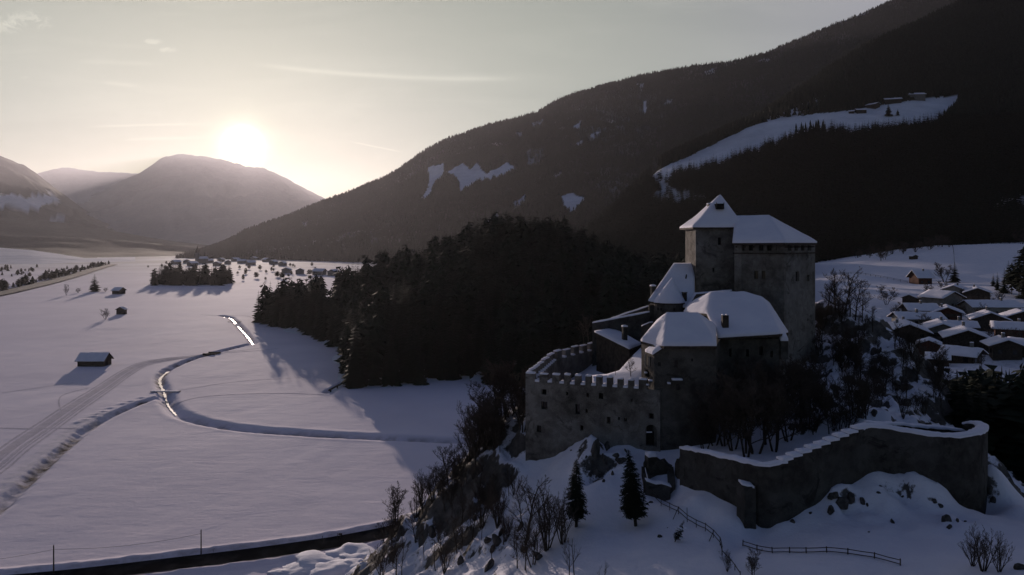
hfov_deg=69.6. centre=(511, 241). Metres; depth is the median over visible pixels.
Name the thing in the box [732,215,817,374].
keep
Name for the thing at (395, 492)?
bare tree
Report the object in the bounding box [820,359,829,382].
bare tree
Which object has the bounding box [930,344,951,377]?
bare tree
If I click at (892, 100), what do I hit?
farm barn
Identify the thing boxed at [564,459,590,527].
tall conifer
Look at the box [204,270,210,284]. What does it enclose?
spruce tree
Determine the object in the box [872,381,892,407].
bare tree
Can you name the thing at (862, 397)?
bare tree
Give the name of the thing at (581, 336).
spruce tree
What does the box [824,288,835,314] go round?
bare tree
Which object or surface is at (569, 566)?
bare tree
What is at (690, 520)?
path railing
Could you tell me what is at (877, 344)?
bare tree
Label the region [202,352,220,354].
culvert bridge
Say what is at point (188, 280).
spruce tree
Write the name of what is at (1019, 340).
shed
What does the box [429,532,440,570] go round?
bare tree
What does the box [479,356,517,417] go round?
bare tree
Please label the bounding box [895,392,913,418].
bare tree
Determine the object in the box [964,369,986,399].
spruce tree
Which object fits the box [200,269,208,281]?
spruce tree
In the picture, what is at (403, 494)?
bare tree
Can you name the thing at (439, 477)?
bare tree
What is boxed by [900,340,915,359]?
bare tree
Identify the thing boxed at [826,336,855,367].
bare tree
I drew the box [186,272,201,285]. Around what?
spruce tree
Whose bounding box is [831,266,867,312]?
bare tree
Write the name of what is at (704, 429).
bare tree
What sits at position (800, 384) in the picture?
bare tree
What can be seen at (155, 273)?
spruce tree
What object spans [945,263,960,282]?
spruce tree
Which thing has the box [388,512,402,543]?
bare tree
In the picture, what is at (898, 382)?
rock
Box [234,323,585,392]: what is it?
wooded hill
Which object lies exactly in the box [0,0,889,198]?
sky
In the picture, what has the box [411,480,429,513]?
bare tree
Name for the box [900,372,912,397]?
bare tree
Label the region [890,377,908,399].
bare tree
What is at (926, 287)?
bare tree
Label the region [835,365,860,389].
bare tree
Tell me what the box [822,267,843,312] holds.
bare tree
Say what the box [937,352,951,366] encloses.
bare tree
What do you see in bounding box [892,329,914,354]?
bare tree
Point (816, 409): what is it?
bare tree
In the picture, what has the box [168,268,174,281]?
spruce tree
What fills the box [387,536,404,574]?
bare tree
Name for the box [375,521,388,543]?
bare tree
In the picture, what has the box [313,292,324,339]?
spruce tree
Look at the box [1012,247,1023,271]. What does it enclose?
spruce tree
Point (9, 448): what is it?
wheel tracks
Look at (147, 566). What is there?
road
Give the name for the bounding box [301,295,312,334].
spruce tree
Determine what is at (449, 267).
hill forest
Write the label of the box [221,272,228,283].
spruce tree
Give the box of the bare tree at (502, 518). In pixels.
[497,502,508,544]
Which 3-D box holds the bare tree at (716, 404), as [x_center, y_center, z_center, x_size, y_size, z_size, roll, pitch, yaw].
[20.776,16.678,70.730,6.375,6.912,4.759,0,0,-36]
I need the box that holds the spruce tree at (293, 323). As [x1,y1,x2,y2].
[289,292,297,327]
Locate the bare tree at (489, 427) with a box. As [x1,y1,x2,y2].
[481,409,505,449]
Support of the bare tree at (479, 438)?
on the castle hill at (918, 537)
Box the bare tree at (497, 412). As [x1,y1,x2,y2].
[490,408,505,423]
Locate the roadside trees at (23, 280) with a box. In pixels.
[0,260,109,289]
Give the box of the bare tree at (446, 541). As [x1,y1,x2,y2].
[433,530,450,557]
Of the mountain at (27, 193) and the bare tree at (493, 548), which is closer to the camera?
the bare tree at (493, 548)
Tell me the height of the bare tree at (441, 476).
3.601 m
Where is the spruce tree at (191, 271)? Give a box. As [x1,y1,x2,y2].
[188,265,198,279]
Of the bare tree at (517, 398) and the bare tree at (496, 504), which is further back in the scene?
the bare tree at (517, 398)
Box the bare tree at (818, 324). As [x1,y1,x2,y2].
[815,321,829,344]
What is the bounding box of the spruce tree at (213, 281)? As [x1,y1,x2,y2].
[210,273,216,285]
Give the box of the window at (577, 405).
[576,404,579,412]
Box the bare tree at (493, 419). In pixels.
[482,400,513,447]
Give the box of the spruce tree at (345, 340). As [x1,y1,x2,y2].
[337,323,353,367]
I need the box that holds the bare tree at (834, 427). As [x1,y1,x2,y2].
[822,413,839,430]
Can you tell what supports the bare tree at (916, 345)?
on the castle hill at (918, 537)
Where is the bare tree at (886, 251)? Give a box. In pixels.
[877,246,891,259]
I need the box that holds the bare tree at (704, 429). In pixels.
[686,405,720,448]
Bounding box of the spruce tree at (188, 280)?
[183,273,191,285]
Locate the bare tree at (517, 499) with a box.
[508,486,527,518]
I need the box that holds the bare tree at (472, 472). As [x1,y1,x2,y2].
[468,463,477,479]
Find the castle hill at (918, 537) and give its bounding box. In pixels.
[345,296,1023,574]
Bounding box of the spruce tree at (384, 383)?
[381,364,388,386]
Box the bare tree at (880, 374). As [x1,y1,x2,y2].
[874,367,890,385]
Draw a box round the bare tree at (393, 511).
[385,506,398,525]
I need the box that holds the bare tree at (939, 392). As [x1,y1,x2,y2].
[933,382,944,407]
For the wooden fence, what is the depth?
51.19 m
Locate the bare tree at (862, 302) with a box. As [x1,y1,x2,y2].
[853,291,871,319]
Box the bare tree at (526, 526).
[520,515,532,537]
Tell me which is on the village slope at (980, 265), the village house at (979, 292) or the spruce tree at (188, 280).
the village house at (979, 292)
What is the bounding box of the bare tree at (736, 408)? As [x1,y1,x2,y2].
[711,368,791,453]
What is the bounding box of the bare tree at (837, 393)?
[820,381,846,411]
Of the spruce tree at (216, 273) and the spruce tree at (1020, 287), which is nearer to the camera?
the spruce tree at (1020, 287)
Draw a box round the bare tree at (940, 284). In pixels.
[937,280,948,287]
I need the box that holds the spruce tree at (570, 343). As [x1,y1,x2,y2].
[565,316,574,347]
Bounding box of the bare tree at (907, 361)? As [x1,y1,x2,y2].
[901,357,913,375]
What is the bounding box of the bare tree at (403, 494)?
[389,481,407,522]
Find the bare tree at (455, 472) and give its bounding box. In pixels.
[444,462,464,482]
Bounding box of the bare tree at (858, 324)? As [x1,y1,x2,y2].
[851,312,866,342]
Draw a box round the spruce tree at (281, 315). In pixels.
[277,299,284,326]
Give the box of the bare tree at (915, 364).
[907,349,924,382]
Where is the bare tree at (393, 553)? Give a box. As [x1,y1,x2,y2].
[384,538,406,563]
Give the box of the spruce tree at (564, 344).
[559,328,567,348]
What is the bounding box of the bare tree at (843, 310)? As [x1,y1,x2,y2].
[833,300,850,323]
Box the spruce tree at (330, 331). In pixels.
[324,307,334,346]
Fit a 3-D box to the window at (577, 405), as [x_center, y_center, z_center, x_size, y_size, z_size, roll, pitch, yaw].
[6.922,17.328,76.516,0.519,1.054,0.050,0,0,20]
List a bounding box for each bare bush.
[503,475,553,539]
[512,513,547,567]
[530,479,572,551]
[550,496,579,544]
[717,550,731,571]
[745,547,763,574]
[957,537,992,566]
[965,522,1004,571]
[988,535,1014,571]
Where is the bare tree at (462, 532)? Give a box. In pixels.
[455,519,469,550]
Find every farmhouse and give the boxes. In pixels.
[865,102,880,108]
[907,93,925,100]
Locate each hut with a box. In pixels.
[110,287,126,293]
[115,306,127,314]
[909,254,917,259]
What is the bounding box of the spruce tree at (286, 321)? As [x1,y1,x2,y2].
[281,286,293,328]
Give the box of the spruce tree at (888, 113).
[884,105,892,115]
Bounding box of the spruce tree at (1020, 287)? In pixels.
[1015,268,1023,298]
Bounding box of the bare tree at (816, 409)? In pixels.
[803,397,831,434]
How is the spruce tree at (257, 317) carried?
on the wooded hill at (478, 376)
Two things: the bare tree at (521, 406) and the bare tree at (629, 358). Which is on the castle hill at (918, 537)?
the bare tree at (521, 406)
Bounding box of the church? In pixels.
[195,246,208,262]
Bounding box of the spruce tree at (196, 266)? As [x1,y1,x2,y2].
[194,264,199,279]
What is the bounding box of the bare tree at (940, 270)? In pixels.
[933,262,953,281]
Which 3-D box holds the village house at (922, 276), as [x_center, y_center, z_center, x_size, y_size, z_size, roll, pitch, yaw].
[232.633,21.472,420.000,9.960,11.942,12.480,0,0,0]
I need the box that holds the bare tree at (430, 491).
[420,471,443,503]
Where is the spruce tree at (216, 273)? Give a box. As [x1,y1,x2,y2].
[211,267,219,278]
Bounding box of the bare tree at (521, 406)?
[499,375,525,432]
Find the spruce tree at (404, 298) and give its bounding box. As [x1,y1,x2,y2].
[398,285,410,322]
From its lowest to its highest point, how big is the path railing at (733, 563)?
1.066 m
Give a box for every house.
[170,260,181,263]
[187,261,198,265]
[213,261,221,265]
[237,259,246,262]
[245,260,255,264]
[261,258,270,261]
[268,260,278,263]
[278,261,286,265]
[281,267,292,272]
[296,268,303,273]
[312,268,327,274]
[327,269,339,275]
[887,309,947,323]
[889,319,933,344]
[897,300,939,311]
[906,269,934,284]
[915,337,941,354]
[917,289,966,308]
[921,316,956,344]
[930,303,965,319]
[937,342,988,363]
[938,321,989,350]
[939,282,967,298]
[944,316,980,328]
[956,297,1023,313]
[962,284,992,299]
[965,306,1012,331]
[979,332,1023,360]
[989,318,1023,337]
[999,308,1023,321]
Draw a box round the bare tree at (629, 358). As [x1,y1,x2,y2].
[621,355,637,375]
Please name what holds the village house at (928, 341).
on the village slope at (980, 265)
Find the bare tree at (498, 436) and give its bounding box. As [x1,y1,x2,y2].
[491,422,504,447]
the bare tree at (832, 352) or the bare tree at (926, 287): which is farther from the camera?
the bare tree at (926, 287)
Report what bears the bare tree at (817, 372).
on the castle hill at (918, 537)
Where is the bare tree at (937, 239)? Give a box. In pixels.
[935,235,942,246]
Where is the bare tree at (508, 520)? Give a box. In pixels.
[503,514,514,536]
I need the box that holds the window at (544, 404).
[542,401,546,408]
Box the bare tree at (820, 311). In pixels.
[815,306,828,332]
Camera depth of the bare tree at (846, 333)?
100.10 m
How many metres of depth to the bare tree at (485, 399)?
84.84 m
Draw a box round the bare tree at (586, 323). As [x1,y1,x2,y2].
[576,315,594,340]
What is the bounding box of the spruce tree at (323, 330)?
[318,303,328,341]
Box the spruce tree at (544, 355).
[540,337,547,358]
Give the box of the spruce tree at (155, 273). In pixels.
[150,268,158,280]
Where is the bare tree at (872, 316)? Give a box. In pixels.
[863,306,876,331]
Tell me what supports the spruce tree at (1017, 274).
on the village slope at (980, 265)
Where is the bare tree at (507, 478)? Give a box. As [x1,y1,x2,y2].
[499,463,513,495]
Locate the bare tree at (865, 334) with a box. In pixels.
[856,328,869,342]
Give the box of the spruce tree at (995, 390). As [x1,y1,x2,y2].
[982,375,1003,429]
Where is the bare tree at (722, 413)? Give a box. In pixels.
[695,391,754,450]
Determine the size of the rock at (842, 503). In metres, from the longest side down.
1.581 x 1.315 x 0.929 m
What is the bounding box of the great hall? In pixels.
[684,290,787,415]
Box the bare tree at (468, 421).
[456,400,485,457]
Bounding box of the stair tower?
[680,195,739,291]
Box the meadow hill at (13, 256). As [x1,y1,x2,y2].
[0,248,134,263]
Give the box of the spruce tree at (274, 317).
[267,285,282,326]
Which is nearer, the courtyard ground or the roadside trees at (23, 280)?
the courtyard ground
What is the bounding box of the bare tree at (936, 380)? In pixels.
[921,362,955,397]
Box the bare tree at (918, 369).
[911,356,922,372]
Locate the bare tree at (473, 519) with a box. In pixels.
[464,504,486,538]
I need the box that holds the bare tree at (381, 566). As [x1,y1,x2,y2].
[370,545,390,574]
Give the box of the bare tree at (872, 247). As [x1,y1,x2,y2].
[867,244,878,253]
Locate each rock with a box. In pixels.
[428,525,435,537]
[457,555,463,564]
[484,536,491,543]
[484,558,493,572]
[492,534,501,546]
[534,552,542,560]
[591,438,599,457]
[593,467,598,475]
[602,456,606,464]
[604,441,608,450]
[617,457,626,463]
[641,451,679,500]
[827,492,838,499]
[827,505,834,514]
[835,496,848,509]
[847,492,854,503]
[860,497,864,504]
[870,347,878,354]
[871,409,876,416]
[894,380,901,386]
[899,376,908,382]
[900,384,912,389]
[901,398,911,406]
[941,514,951,521]
[987,486,992,494]
[990,496,995,502]
[1013,563,1023,569]
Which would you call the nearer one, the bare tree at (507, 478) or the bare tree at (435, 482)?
the bare tree at (507, 478)
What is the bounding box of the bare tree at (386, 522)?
[382,512,400,538]
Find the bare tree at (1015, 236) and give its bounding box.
[1012,228,1023,243]
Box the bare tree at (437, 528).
[433,517,442,541]
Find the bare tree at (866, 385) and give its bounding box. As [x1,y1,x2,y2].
[856,374,883,413]
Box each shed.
[594,325,640,373]
[900,293,921,302]
[925,351,951,366]
[1007,336,1023,357]
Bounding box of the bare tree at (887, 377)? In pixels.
[863,361,894,393]
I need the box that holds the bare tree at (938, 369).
[931,364,945,382]
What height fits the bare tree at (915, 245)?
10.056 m
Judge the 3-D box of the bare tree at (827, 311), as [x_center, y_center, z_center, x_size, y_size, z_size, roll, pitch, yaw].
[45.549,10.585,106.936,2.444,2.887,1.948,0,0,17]
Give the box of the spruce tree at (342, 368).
[338,325,345,373]
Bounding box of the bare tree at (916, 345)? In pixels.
[894,322,921,357]
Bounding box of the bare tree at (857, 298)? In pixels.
[840,280,875,320]
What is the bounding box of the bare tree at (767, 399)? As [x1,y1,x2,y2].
[753,377,802,451]
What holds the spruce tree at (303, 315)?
on the wooded hill at (478, 376)
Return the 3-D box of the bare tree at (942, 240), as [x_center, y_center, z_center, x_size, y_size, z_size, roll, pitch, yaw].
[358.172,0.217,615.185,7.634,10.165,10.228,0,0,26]
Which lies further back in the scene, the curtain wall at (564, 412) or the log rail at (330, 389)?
the log rail at (330, 389)
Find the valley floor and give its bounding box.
[0,256,524,574]
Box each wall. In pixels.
[526,342,660,460]
[592,311,649,365]
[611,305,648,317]
[641,321,652,337]
[679,420,988,528]
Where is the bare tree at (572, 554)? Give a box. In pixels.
[566,537,579,574]
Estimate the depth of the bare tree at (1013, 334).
219.46 m
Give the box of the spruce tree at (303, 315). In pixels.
[297,289,309,330]
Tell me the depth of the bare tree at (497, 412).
83.75 m
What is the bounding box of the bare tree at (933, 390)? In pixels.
[930,378,939,397]
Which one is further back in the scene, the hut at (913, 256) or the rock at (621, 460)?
the hut at (913, 256)
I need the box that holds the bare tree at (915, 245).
[911,242,919,251]
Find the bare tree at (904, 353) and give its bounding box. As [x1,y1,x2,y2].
[896,346,909,362]
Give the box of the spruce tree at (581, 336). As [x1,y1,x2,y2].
[575,304,590,344]
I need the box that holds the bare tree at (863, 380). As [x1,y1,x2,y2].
[853,374,881,418]
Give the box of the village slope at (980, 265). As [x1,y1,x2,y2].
[815,242,1023,382]
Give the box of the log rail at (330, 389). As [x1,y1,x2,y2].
[328,383,341,391]
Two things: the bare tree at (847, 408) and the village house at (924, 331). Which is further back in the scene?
the village house at (924, 331)
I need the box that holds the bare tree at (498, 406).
[488,394,506,421]
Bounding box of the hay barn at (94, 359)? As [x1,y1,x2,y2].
[74,352,113,366]
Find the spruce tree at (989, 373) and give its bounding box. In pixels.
[987,371,1010,382]
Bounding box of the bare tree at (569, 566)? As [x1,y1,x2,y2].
[562,538,578,574]
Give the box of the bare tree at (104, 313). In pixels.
[99,308,108,318]
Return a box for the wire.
[2,533,200,558]
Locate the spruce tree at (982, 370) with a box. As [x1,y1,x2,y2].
[966,364,996,379]
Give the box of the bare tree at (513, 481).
[501,467,522,495]
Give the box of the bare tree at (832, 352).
[827,343,835,365]
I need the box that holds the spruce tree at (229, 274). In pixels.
[225,268,233,280]
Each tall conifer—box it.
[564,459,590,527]
[618,450,649,526]
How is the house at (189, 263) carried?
on the valley floor
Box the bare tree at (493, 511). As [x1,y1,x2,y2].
[486,488,508,528]
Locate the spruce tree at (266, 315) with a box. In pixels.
[260,290,273,323]
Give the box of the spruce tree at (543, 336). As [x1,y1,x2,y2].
[534,310,550,361]
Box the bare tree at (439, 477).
[433,462,448,499]
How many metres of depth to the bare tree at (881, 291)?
329.84 m
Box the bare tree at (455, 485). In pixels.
[439,476,460,502]
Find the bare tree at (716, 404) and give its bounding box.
[701,382,748,446]
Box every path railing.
[644,486,722,551]
[721,549,740,574]
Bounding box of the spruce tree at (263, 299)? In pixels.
[257,281,270,319]
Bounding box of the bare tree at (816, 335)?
[815,330,823,349]
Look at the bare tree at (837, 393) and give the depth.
70.39 m
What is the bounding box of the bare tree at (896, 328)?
[890,322,903,348]
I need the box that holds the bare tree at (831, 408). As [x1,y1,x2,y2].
[821,394,851,430]
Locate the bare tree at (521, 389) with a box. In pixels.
[511,373,525,418]
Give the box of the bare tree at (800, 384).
[778,353,820,401]
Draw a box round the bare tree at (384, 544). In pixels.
[380,533,386,560]
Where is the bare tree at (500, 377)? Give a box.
[476,372,514,413]
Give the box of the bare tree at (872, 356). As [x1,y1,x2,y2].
[866,351,876,363]
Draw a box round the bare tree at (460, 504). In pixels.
[456,494,468,522]
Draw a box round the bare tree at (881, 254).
[877,251,884,260]
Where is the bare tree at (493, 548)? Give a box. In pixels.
[486,538,495,557]
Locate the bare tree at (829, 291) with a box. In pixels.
[818,276,836,313]
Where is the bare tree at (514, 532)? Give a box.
[509,523,519,546]
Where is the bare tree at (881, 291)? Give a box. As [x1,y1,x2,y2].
[874,284,898,304]
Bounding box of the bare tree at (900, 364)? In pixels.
[899,358,905,374]
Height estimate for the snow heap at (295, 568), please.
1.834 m
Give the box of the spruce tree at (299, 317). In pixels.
[297,287,305,328]
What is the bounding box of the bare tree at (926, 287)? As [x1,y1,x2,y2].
[923,283,933,290]
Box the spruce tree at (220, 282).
[216,270,225,285]
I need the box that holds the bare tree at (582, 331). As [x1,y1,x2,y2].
[576,323,587,342]
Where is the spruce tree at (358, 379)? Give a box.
[341,324,368,388]
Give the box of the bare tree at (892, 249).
[885,243,896,253]
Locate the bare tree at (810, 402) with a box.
[801,381,821,429]
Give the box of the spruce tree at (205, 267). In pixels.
[200,262,210,275]
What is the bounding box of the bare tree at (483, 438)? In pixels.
[468,400,494,451]
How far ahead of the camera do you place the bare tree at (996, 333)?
214.39 m
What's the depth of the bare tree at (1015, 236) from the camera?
601.76 m
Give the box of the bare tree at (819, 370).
[794,364,828,407]
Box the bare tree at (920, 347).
[916,339,938,357]
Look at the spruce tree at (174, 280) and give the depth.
997.43 m
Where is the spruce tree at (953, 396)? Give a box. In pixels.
[944,369,966,409]
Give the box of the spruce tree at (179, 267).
[177,263,182,276]
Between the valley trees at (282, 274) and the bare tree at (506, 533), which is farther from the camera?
the valley trees at (282, 274)
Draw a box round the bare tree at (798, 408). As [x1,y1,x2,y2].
[751,379,813,441]
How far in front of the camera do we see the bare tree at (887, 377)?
89.77 m
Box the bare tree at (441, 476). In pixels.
[429,467,451,489]
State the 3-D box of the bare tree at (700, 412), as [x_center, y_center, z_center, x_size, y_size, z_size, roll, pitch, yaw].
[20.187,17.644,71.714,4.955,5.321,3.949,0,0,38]
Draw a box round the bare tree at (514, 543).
[509,534,524,568]
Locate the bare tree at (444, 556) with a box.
[435,538,456,574]
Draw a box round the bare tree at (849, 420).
[841,409,859,427]
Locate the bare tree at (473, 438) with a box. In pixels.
[460,419,482,465]
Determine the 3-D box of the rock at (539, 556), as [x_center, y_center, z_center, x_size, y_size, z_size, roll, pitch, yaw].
[2.244,25.781,60.039,0.663,1.343,0.554,-29,-8,-25]
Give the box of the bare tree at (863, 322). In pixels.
[859,315,871,332]
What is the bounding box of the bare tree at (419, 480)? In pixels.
[412,469,431,504]
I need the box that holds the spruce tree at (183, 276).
[181,271,186,281]
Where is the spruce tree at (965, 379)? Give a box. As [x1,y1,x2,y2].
[958,372,976,393]
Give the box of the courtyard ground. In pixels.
[592,348,648,386]
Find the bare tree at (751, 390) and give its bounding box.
[723,377,784,456]
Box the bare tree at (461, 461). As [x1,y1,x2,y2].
[444,448,468,479]
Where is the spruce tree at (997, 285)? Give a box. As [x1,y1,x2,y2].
[994,277,1000,289]
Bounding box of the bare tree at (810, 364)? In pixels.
[794,359,821,376]
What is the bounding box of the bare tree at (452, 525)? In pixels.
[440,515,468,553]
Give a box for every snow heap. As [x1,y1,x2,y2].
[267,562,310,574]
[286,550,342,573]
[309,559,351,574]
[325,542,375,558]
[343,558,362,572]
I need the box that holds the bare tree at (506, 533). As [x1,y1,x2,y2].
[500,520,512,541]
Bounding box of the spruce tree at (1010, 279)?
[1003,263,1016,293]
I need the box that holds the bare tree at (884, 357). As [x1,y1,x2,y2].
[872,351,891,375]
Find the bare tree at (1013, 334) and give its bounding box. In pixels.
[1000,328,1023,336]
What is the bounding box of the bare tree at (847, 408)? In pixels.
[832,392,863,427]
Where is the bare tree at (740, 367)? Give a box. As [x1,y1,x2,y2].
[730,356,792,425]
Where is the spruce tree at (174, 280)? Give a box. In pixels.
[170,269,177,285]
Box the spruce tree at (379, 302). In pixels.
[368,287,392,319]
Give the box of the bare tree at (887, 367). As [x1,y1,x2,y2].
[874,358,901,393]
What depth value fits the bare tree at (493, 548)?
64.42 m
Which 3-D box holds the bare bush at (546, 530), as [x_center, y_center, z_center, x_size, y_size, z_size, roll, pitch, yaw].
[2.703,22.882,60.827,3.511,5.847,3.971,0,0,-44]
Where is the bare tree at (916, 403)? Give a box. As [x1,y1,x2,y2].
[908,394,923,412]
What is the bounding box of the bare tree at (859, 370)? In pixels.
[850,352,868,379]
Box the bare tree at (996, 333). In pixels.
[986,327,1011,336]
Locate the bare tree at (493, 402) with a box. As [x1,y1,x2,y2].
[484,393,499,412]
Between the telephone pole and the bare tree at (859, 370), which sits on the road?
the telephone pole
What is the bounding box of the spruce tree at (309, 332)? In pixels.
[304,303,316,335]
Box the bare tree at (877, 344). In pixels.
[873,335,881,349]
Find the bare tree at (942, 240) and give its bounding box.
[938,236,946,246]
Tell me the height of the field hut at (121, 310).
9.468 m
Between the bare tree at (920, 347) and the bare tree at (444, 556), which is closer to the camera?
the bare tree at (444, 556)
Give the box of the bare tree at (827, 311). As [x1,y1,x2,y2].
[818,305,834,323]
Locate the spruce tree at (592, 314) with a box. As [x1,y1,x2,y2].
[586,298,596,341]
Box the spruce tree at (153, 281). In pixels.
[150,274,158,285]
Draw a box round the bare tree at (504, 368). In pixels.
[494,359,535,413]
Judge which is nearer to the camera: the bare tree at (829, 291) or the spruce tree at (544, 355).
the bare tree at (829, 291)
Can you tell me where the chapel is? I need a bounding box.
[648,263,694,323]
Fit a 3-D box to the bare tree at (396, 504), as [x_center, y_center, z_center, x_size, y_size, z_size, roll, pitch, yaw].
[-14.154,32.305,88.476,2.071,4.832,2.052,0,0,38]
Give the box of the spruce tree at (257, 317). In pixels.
[252,291,262,322]
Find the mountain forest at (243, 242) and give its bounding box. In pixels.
[175,0,956,262]
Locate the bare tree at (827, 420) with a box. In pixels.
[816,404,839,433]
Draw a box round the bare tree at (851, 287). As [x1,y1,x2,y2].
[839,284,856,316]
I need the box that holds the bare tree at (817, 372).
[793,363,825,382]
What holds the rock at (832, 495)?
on the castle hill at (918, 537)
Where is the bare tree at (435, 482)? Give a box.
[426,467,442,499]
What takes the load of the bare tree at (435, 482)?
on the castle hill at (918, 537)
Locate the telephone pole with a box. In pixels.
[200,530,201,554]
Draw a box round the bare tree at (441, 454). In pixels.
[426,444,457,486]
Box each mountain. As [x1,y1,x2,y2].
[0,156,114,230]
[38,167,138,203]
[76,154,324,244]
[211,0,948,261]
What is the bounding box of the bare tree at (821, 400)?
[814,385,834,418]
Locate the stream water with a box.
[158,317,252,414]
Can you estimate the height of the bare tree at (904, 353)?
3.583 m
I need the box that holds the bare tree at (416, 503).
[409,492,425,519]
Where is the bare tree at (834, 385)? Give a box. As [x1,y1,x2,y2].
[827,377,843,399]
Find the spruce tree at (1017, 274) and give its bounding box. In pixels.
[1008,260,1023,294]
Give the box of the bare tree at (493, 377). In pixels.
[482,362,525,417]
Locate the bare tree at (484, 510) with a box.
[463,495,492,528]
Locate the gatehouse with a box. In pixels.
[641,312,720,449]
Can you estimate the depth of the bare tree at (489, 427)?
82.47 m
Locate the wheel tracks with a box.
[0,315,323,473]
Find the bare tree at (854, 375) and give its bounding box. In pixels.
[847,368,862,383]
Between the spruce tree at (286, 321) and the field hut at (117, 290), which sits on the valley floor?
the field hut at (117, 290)
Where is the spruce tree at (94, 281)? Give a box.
[89,274,99,291]
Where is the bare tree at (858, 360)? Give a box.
[851,349,864,376]
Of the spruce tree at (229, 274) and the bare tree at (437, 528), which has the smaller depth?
the bare tree at (437, 528)
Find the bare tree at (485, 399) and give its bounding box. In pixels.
[467,390,493,446]
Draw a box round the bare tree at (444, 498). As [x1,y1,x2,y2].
[438,486,448,510]
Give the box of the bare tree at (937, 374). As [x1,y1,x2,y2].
[936,364,945,391]
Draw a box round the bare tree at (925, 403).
[914,389,934,414]
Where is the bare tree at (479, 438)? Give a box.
[454,404,492,456]
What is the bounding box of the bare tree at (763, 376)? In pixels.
[740,361,786,444]
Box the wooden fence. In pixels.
[742,540,900,565]
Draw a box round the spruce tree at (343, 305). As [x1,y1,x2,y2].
[332,297,348,339]
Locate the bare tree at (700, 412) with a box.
[692,399,732,445]
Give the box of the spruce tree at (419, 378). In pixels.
[412,353,429,385]
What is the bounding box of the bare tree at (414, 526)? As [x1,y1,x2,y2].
[403,514,423,542]
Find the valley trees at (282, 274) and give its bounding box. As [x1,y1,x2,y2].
[147,261,315,279]
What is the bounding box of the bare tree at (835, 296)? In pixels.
[820,280,853,316]
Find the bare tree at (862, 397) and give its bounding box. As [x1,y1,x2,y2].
[837,374,875,422]
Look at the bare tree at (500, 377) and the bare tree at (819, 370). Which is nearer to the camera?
the bare tree at (819, 370)
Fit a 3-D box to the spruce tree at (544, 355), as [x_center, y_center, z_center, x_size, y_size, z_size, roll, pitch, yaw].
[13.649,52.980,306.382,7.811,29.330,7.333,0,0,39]
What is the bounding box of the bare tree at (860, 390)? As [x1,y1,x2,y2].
[850,378,873,414]
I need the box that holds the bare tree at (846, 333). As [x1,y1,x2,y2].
[830,325,852,348]
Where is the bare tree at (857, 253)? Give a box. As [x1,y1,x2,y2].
[850,248,860,257]
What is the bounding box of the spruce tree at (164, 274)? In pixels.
[159,270,167,284]
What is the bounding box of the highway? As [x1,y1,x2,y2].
[0,264,116,294]
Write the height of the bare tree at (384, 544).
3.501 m
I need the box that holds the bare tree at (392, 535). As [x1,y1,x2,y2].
[387,525,396,552]
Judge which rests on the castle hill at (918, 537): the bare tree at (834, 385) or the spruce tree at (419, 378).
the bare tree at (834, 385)
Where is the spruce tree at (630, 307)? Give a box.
[627,292,635,310]
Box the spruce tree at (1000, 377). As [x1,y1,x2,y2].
[978,369,1015,408]
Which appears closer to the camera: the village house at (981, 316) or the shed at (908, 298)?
the village house at (981, 316)
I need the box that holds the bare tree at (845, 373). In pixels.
[839,364,859,413]
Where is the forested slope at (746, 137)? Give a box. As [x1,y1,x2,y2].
[651,93,1023,260]
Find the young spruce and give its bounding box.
[673,521,686,541]
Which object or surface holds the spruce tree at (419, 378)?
on the wooded hill at (478, 376)
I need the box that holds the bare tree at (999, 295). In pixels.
[993,291,1004,299]
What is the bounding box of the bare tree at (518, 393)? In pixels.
[510,379,525,416]
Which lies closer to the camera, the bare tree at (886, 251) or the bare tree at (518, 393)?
the bare tree at (518, 393)
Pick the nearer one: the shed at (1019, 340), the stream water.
the shed at (1019, 340)
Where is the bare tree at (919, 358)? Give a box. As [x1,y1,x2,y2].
[915,349,926,372]
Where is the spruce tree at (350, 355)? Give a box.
[341,332,353,378]
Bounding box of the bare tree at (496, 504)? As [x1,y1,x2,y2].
[485,489,509,521]
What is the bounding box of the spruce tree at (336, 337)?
[332,307,338,346]
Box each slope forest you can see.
[574,108,1023,262]
[607,0,1023,210]
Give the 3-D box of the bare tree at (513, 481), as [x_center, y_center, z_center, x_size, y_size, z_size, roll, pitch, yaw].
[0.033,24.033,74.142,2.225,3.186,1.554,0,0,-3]
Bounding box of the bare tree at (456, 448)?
[444,442,462,477]
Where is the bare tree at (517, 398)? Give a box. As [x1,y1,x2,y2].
[512,391,525,416]
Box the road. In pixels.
[13,526,389,574]
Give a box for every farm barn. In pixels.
[855,109,867,113]
[883,97,902,104]
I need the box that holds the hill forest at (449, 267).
[260,212,684,385]
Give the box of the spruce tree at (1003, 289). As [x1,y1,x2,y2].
[998,269,1010,292]
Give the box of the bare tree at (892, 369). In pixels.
[885,358,898,389]
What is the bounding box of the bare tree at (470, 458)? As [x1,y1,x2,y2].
[454,431,476,461]
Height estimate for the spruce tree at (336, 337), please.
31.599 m
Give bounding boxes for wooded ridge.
[0,217,207,257]
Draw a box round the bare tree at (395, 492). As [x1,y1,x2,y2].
[382,485,405,524]
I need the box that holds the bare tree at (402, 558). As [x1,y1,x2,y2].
[396,542,408,574]
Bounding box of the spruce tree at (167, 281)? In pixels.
[162,271,168,284]
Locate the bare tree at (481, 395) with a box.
[466,371,514,424]
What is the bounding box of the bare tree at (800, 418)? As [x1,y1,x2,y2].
[788,395,808,431]
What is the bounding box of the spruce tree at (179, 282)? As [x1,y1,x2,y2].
[175,269,182,285]
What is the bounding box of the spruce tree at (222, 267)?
[218,263,227,277]
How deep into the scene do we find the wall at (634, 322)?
97.23 m
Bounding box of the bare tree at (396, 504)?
[388,493,404,526]

